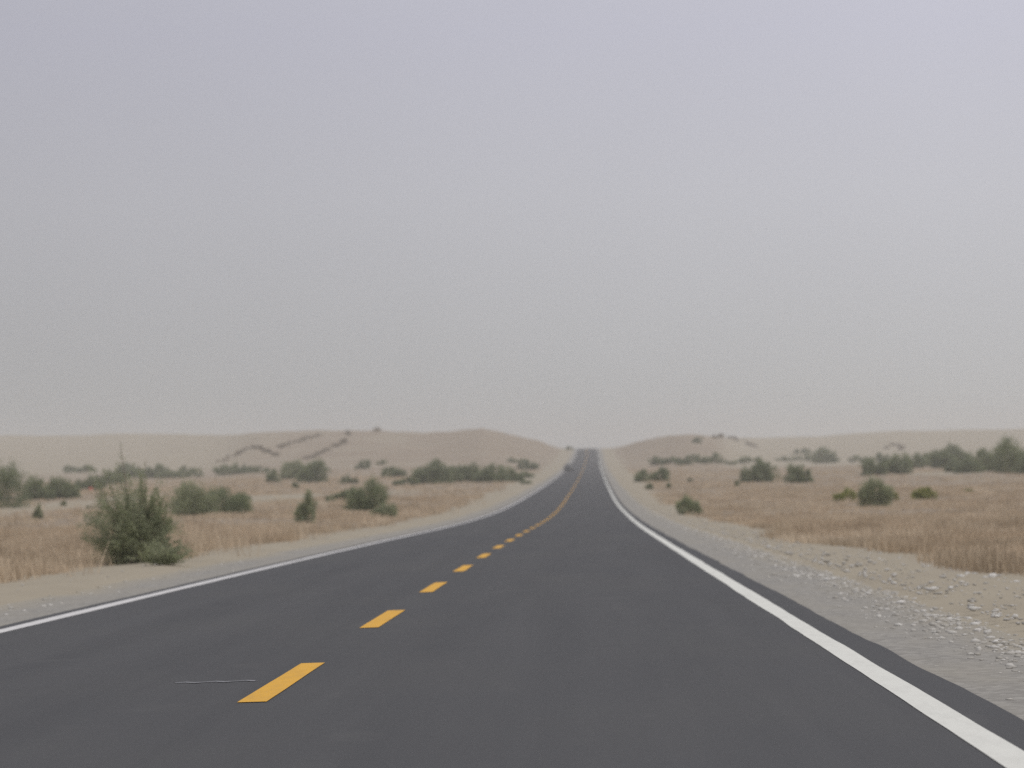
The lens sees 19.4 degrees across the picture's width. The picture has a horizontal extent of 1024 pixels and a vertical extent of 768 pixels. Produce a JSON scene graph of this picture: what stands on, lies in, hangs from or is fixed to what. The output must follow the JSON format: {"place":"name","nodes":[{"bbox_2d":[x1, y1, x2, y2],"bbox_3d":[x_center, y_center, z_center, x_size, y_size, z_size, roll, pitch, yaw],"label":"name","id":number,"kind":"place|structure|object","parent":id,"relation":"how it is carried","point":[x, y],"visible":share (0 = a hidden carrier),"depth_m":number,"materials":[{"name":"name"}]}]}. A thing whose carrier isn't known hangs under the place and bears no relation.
{"place":"outdoors","nodes":[
{"label":"outdoors","id":0,"kind":"place"},
{"bbox_2d":[75,444,193,564],"bbox_3d":[-7.788,2.411,60.345,2.435,2.539,2.173,0,-2,-33],"label":"desert shrub","id":1,"kind":"object","parent":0,"point":[133,530],"visible":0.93,"depth_m":60.03,"materials":[{"name":"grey plant"}]},
{"bbox_2d":[0,449,575,625],"bbox_3d":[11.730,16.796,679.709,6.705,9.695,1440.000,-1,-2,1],"label":"shoulder","id":2,"kind":"object","parent":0,"point":[34,609],"visible":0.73,"depth_m":49.95},
{"bbox_2d":[0,448,1023,767],"bbox_3d":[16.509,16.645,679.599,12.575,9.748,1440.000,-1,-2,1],"label":"road","id":3,"kind":"structure","parent":0,"point":[580,616],"depth_m":20.65,"materials":[{"name":"grey asphalt"}]},
{"bbox_2d":[563,464,572,470],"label":"car","id":4,"kind":"object","parent":3,"relation":"on","point":[568,466],"visible":0.98,"depth_m":597.95,"materials":[{"name":"paint"}]},
{"bbox_2d":[0,428,1023,477],"bbox_3d":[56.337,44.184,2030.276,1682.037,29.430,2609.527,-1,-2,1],"label":"dunes","id":5,"kind":"structure","parent":0,"point":[45,456],"depth_m":1053.23,"materials":[{"name":"beige sand"}]},
{"bbox_2d":[63,464,76,471],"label":"desert shrub","id":6,"kind":"object","parent":5,"relation":"on","point":[67,466],"visible":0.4,"depth_m":874.55,"materials":[{"name":"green plant"}]},
{"bbox_2d":[64,465,96,472],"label":"desert shrub","id":7,"kind":"object","parent":5,"relation":"on","point":[84,468],"visible":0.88,"depth_m":844.32,"materials":[{"name":"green plant"}]},
{"bbox_2d":[507,458,517,462],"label":"desert shrub","id":8,"kind":"object","parent":5,"relation":"on","point":[512,460],"visible":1,"depth_m":748.63,"materials":[{"name":"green plant"}]},
{"bbox_2d":[691,436,702,443],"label":"desert shrub","id":9,"kind":"object","parent":5,"relation":"on","point":[696,440],"visible":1,"depth_m":900.26,"materials":[{"name":"green plant"}]},
{"bbox_2d":[721,459,736,464],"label":"desert shrub","id":10,"kind":"object","parent":5,"relation":"on","point":[734,462],"visible":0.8,"depth_m":741.29,"materials":[{"name":"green plant"}]},
{"bbox_2d":[736,456,751,462],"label":"desert shrub","id":11,"kind":"object","parent":5,"relation":"on","point":[742,459],"visible":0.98,"depth_m":823.66,"materials":[{"name":"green plant"}]},
{"bbox_2d":[775,455,798,460],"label":"desert shrub","id":12,"kind":"object","parent":5,"relation":"on","point":[783,458],"visible":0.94,"depth_m":962.10,"materials":[{"name":"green plant"}]},
{"bbox_2d":[791,448,812,453],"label":"desert shrub","id":13,"kind":"object","parent":5,"relation":"on","point":[805,450],"visible":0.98,"depth_m":1145.81,"materials":[{"name":"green plant"}]},
{"bbox_2d":[798,454,811,460],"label":"desert shrub","id":14,"kind":"object","parent":5,"relation":"on","point":[806,456],"visible":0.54,"depth_m":949.19,"materials":[{"name":"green plant"}]},
{"bbox_2d":[811,446,839,462],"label":"desert shrub","id":15,"kind":"object","parent":5,"relation":"on","point":[823,454],"visible":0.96,"depth_m":883.78,"materials":[{"name":"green plant"}]},
{"bbox_2d":[848,455,872,462],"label":"desert shrub","id":16,"kind":"object","parent":5,"relation":"on","point":[855,457],"visible":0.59,"depth_m":833.04,"materials":[{"name":"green plant"}]},
{"bbox_2d":[875,452,888,462],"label":"desert shrub","id":17,"kind":"object","parent":5,"relation":"on","point":[879,457],"visible":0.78,"depth_m":787.92,"materials":[{"name":"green plant"}]},
{"bbox_2d":[0,458,1023,637],"bbox_3d":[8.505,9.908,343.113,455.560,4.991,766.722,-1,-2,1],"label":"ground","id":18,"kind":"structure","parent":0,"point":[34,588],"depth_m":84.74,"materials":[{"name":"beige sand"}]},
{"bbox_2d":[0,457,35,507],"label":"desert shrub","id":19,"kind":"object","parent":18,"relation":"on","point":[10,479],"visible":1,"depth_m":254.78,"materials":[{"name":"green plant"}]},
{"bbox_2d":[32,503,43,519],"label":"plant","id":20,"kind":"object","parent":18,"relation":"on","point":[38,513],"visible":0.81,"depth_m":172.09,"materials":[{"name":"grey plant"}]},
{"bbox_2d":[19,472,58,499],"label":"desert shrub","id":21,"kind":"object","parent":18,"relation":"on","point":[41,492],"visible":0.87,"depth_m":318.27,"materials":[{"name":"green plant"}]},
{"bbox_2d":[42,475,82,498],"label":"desert shrub","id":22,"kind":"object","parent":18,"relation":"on","point":[65,490],"visible":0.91,"depth_m":321.24,"materials":[{"name":"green plant"}]},
{"bbox_2d":[73,474,106,489],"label":"desert shrub","id":23,"kind":"object","parent":18,"relation":"on","point":[85,483],"visible":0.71,"depth_m":427.15,"materials":[{"name":"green plant"}]},
{"bbox_2d":[99,468,128,483],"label":"desert shrub","id":24,"kind":"object","parent":18,"relation":"on","point":[109,473],"visible":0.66,"depth_m":518.77,"materials":[{"name":"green plant"}]},
{"bbox_2d":[115,462,144,477],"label":"desert shrub","id":25,"kind":"object","parent":18,"relation":"on","point":[127,466],"visible":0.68,"depth_m":703.64,"materials":[{"name":"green plant"}]},
{"bbox_2d":[138,463,168,477],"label":"desert shrub","id":26,"kind":"object","parent":18,"relation":"on","point":[151,473],"visible":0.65,"depth_m":695.48,"materials":[{"name":"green plant"}]},
{"bbox_2d":[125,536,199,564],"bbox_3d":[-6.412,3.128,56.259,1.342,0.606,1.288,0,-2,-37],"label":"desert shrub","id":27,"kind":"object","parent":18,"relation":"on","point":[165,556],"visible":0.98,"depth_m":56.08,"materials":[{"name":"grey plant"}]},
{"bbox_2d":[155,465,203,478],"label":"desert shrub","id":28,"kind":"object","parent":18,"relation":"on","point":[192,471],"visible":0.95,"depth_m":679.73,"materials":[{"name":"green plant"}]},
{"bbox_2d":[164,476,220,517],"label":"desert shrub","id":29,"kind":"object","parent":18,"relation":"on","point":[199,499],"visible":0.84,"depth_m":182.21,"materials":[{"name":"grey plant"}]},
{"bbox_2d":[204,485,253,513],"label":"desert shrub","id":30,"kind":"object","parent":18,"relation":"on","point":[231,505],"visible":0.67,"depth_m":193.15,"materials":[{"name":"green plant"}]},
{"bbox_2d":[212,461,253,475],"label":"desert shrub","id":31,"kind":"object","parent":18,"relation":"on","point":[233,469],"visible":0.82,"depth_m":687.83,"materials":[{"name":"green plant"}]},
{"bbox_2d":[231,492,251,501],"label":"desert shrub","id":32,"kind":"object","parent":18,"relation":"on","point":[243,494],"visible":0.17,"depth_m":262.23,"materials":[{"name":"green plant"}]},
{"bbox_2d":[246,465,273,472],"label":"desert shrub","id":33,"kind":"object","parent":18,"relation":"on","point":[257,469],"visible":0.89,"depth_m":670.74,"materials":[{"name":"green plant"}]},
{"bbox_2d":[265,469,280,482],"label":"desert shrub","id":34,"kind":"object","parent":18,"relation":"on","point":[270,477],"visible":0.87,"depth_m":469.45,"materials":[{"name":"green plant"}]},
{"bbox_2d":[278,459,309,478],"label":"desert shrub","id":35,"kind":"object","parent":18,"relation":"on","point":[287,472],"visible":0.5,"depth_m":530.07,"materials":[{"name":"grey plant"}]},
{"bbox_2d":[292,481,298,488],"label":"plant","id":36,"kind":"object","parent":18,"relation":"on","point":[295,485],"visible":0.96,"depth_m":378.42,"materials":[{"name":"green plant"}]},
{"bbox_2d":[293,488,317,523],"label":"desert shrub","id":37,"kind":"object","parent":18,"relation":"on","point":[304,510],"visible":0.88,"depth_m":150.83,"materials":[{"name":"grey plant"}]},
{"bbox_2d":[296,457,331,482],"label":"desert shrub","id":38,"kind":"object","parent":18,"relation":"on","point":[307,473],"visible":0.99,"depth_m":462.47,"materials":[{"name":"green plant"}]},
{"bbox_2d":[325,496,335,500],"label":"plant","id":39,"kind":"object","parent":18,"relation":"on","point":[327,498],"visible":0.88,"depth_m":246.01,"materials":[{"name":"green plant"}]},
{"bbox_2d":[329,486,357,500],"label":"desert shrub","id":40,"kind":"object","parent":18,"relation":"on","point":[342,494],"visible":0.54,"depth_m":247.65,"materials":[{"name":"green plant"}]},
{"bbox_2d":[338,474,358,483],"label":"desert shrub","id":41,"kind":"object","parent":18,"relation":"on","point":[348,479],"visible":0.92,"depth_m":443.30,"materials":[{"name":"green plant"}]},
{"bbox_2d":[354,459,370,468],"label":"desert shrub","id":42,"kind":"object","parent":18,"relation":"on","point":[366,465],"visible":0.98,"depth_m":678.45,"materials":[{"name":"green plant"}]},
{"bbox_2d":[341,475,391,510],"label":"desert shrub","id":43,"kind":"object","parent":18,"relation":"on","point":[368,503],"visible":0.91,"depth_m":196.29,"materials":[{"name":"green plant"}]},
{"bbox_2d":[376,459,387,464],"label":"desert shrub","id":44,"kind":"object","parent":18,"relation":"on","point":[381,462],"visible":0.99,"depth_m":712.33,"materials":[{"name":"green plant"}]},
{"bbox_2d":[369,503,398,517],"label":"desert shrub","id":45,"kind":"object","parent":18,"relation":"on","point":[390,510],"visible":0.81,"depth_m":164.84,"materials":[{"name":"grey plant"}]},
{"bbox_2d":[380,466,406,476],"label":"desert shrub","id":46,"kind":"object","parent":18,"relation":"on","point":[395,472],"visible":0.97,"depth_m":549.85,"materials":[{"name":"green plant"}]},
{"bbox_2d":[391,476,419,484],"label":"desert shrub","id":47,"kind":"object","parent":18,"relation":"on","point":[410,480],"visible":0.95,"depth_m":410.72,"materials":[{"name":"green plant"}]},
{"bbox_2d":[406,457,455,483],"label":"desert shrub","id":48,"kind":"object","parent":18,"relation":"on","point":[429,473],"visible":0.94,"depth_m":428.69,"materials":[{"name":"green plant"}]},
{"bbox_2d":[440,464,468,481],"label":"desert shrub","id":49,"kind":"object","parent":18,"relation":"on","point":[458,473],"visible":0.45,"depth_m":439.20,"materials":[{"name":"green plant"}]},
{"bbox_2d":[456,461,482,481],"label":"desert shrub","id":50,"kind":"object","parent":18,"relation":"on","point":[470,471],"visible":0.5,"depth_m":440.39,"materials":[{"name":"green plant"}]},
{"bbox_2d":[472,463,509,482],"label":"desert shrub","id":51,"kind":"object","parent":18,"relation":"on","point":[488,475],"visible":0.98,"depth_m":428.53,"materials":[{"name":"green plant"}]},
{"bbox_2d":[496,467,524,481],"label":"desert shrub","id":52,"kind":"object","parent":18,"relation":"on","point":[516,476],"visible":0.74,"depth_m":434.32,"materials":[{"name":"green plant"}]},
{"bbox_2d":[0,464,1023,583],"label":"dry grass","id":53,"kind":"structure","parent":18,"relation":"on","point":[983,540],"depth_m":128.67,"materials":[{"name":"beige plant"}]},
{"bbox_2d":[519,479,532,483],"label":"desert shrub","id":54,"kind":"object","parent":18,"relation":"on","point":[525,481],"visible":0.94,"depth_m":390.73,"materials":[{"name":"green plant"}]},
{"bbox_2d":[516,458,539,469],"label":"desert shrub","id":55,"kind":"object","parent":18,"relation":"on","point":[527,466],"visible":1,"depth_m":680.99,"materials":[{"name":"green plant"}]},
{"bbox_2d":[521,470,534,477],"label":"desert shrub","id":56,"kind":"object","parent":18,"relation":"on","point":[528,475],"visible":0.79,"depth_m":487.62,"materials":[{"name":"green plant"}]},
{"bbox_2d":[634,469,649,481],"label":"desert shrub","id":57,"kind":"object","parent":18,"relation":"on","point":[641,474],"visible":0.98,"depth_m":392.16,"materials":[{"name":"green plant"}]},
{"bbox_2d":[645,482,652,488],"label":"plant","id":58,"kind":"object","parent":18,"relation":"on","point":[648,485],"visible":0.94,"depth_m":309.49,"materials":[{"name":"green plant"}]},
{"bbox_2d":[647,456,668,464],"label":"desert shrub","id":59,"kind":"object","parent":18,"relation":"on","point":[655,461],"visible":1,"depth_m":693.18,"materials":[{"name":"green plant"}]},
{"bbox_2d":[647,466,670,480],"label":"desert shrub","id":60,"kind":"object","parent":18,"relation":"on","point":[663,473],"visible":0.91,"depth_m":394.41,"materials":[{"name":"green plant"}]},
{"bbox_2d":[663,456,679,463],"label":"desert shrub","id":61,"kind":"object","parent":18,"relation":"on","point":[673,459],"visible":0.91,"depth_m":693.92,"materials":[{"name":"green plant"}]},
{"bbox_2d":[676,454,691,464],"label":"desert shrub","id":62,"kind":"object","parent":18,"relation":"on","point":[686,460],"visible":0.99,"depth_m":666.03,"materials":[{"name":"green plant"}]},
{"bbox_2d":[674,493,702,514],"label":"desert shrub","id":63,"kind":"object","parent":18,"relation":"on","point":[686,504],"visible":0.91,"depth_m":149.42,"materials":[{"name":"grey plant"}]},
{"bbox_2d":[690,454,711,463],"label":"desert shrub","id":64,"kind":"object","parent":18,"relation":"on","point":[700,460],"visible":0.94,"depth_m":699.00,"materials":[{"name":"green plant"}]},
{"bbox_2d":[706,452,723,463],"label":"desert shrub","id":65,"kind":"object","parent":18,"relation":"on","point":[715,457],"visible":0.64,"depth_m":714.36,"materials":[{"name":"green plant"}]},
{"bbox_2d":[738,458,782,482],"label":"desert shrub","id":66,"kind":"object","parent":18,"relation":"on","point":[759,471],"visible":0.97,"depth_m":369.36,"materials":[{"name":"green plant"}]},
{"bbox_2d":[781,462,813,482],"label":"desert shrub","id":67,"kind":"object","parent":18,"relation":"on","point":[800,475],"visible":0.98,"depth_m":351.71,"materials":[{"name":"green plant"}]},
{"bbox_2d":[832,486,856,501],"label":"desert shrub","id":68,"kind":"object","parent":18,"relation":"on","point":[841,495],"visible":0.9,"depth_m":203.02,"materials":[{"name":"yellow plant"}]},
{"bbox_2d":[859,456,889,475],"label":"desert shrub","id":69,"kind":"object","parent":18,"relation":"on","point":[870,467],"visible":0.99,"depth_m":423.97,"materials":[{"name":"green plant"}]},
{"bbox_2d":[855,474,894,506],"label":"desert shrub","id":70,"kind":"object","parent":18,"relation":"on","point":[867,498],"visible":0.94,"depth_m":175.34,"materials":[{"name":"green plant"}]},
{"bbox_2d":[876,451,913,473],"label":"desert shrub","id":71,"kind":"object","parent":18,"relation":"on","point":[892,462],"visible":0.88,"depth_m":433.11,"materials":[{"name":"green plant"}]},
{"bbox_2d":[890,490,899,500],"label":"desert shrub","id":72,"kind":"object","parent":18,"relation":"on","point":[896,495],"visible":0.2,"depth_m":203.16,"materials":[{"name":"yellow plant"}]},
{"bbox_2d":[896,451,930,467],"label":"desert shrub","id":73,"kind":"object","parent":18,"relation":"on","point":[919,462],"visible":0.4,"depth_m":532.68,"materials":[{"name":"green plant"}]},
{"bbox_2d":[910,486,937,499],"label":"desert shrub","id":74,"kind":"object","parent":18,"relation":"on","point":[917,494],"visible":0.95,"depth_m":204.04,"materials":[{"name":"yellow plant"}]},
{"bbox_2d":[919,451,935,466],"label":"desert shrub","id":75,"kind":"object","parent":18,"relation":"on","point":[927,454],"visible":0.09,"depth_m":586.97,"materials":[{"name":"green plant"}]},
{"bbox_2d":[925,448,961,467],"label":"desert shrub","id":76,"kind":"object","parent":18,"relation":"on","point":[941,459],"visible":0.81,"depth_m":506.71,"materials":[{"name":"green plant"}]},
{"bbox_2d":[943,462,954,471],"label":"desert shrub","id":77,"kind":"object","parent":18,"relation":"on","point":[947,468],"visible":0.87,"depth_m":433.31,"materials":[{"name":"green plant"}]},
{"bbox_2d":[944,442,973,461],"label":"desert shrub","id":78,"kind":"object","parent":18,"relation":"on","point":[961,453],"visible":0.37,"depth_m":595.26,"materials":[{"name":"green plant"}]},
{"bbox_2d":[951,454,986,473],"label":"desert shrub","id":79,"kind":"object","parent":18,"relation":"on","point":[968,466],"visible":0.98,"depth_m":420.55,"materials":[{"name":"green plant"}]},
{"bbox_2d":[973,447,1003,470],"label":"desert shrub","id":80,"kind":"object","parent":18,"relation":"on","point":[980,454],"visible":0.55,"depth_m":434.59,"materials":[{"name":"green plant"}]},
{"bbox_2d":[987,432,1023,472],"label":"desert shrub","id":81,"kind":"object","parent":18,"relation":"on","point":[1003,452],"visible":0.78,"depth_m":400.52,"materials":[{"name":"green plant"}]},
{"bbox_2d":[1012,453,1023,473],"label":"desert shrub","id":82,"kind":"object","parent":18,"relation":"on","point":[1020,464],"visible":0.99,"depth_m":389.98,"materials":[{"name":"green plant"}]},
{"bbox_2d":[0,0,1023,448],"label":"sky","id":83,"kind":"structure","parent":0,"point":[577,224],"materials":[{"name":"grey"}]},
{"bbox_2d":[599,448,1023,719],"bbox_3d":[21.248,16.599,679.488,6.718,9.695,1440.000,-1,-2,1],"label":"shoulder","id":84,"kind":"object","parent":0,"point":[984,678],"visible":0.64,"depth_m":27.61},
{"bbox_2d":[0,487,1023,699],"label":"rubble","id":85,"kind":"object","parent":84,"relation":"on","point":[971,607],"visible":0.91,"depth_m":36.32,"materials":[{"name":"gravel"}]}
]}

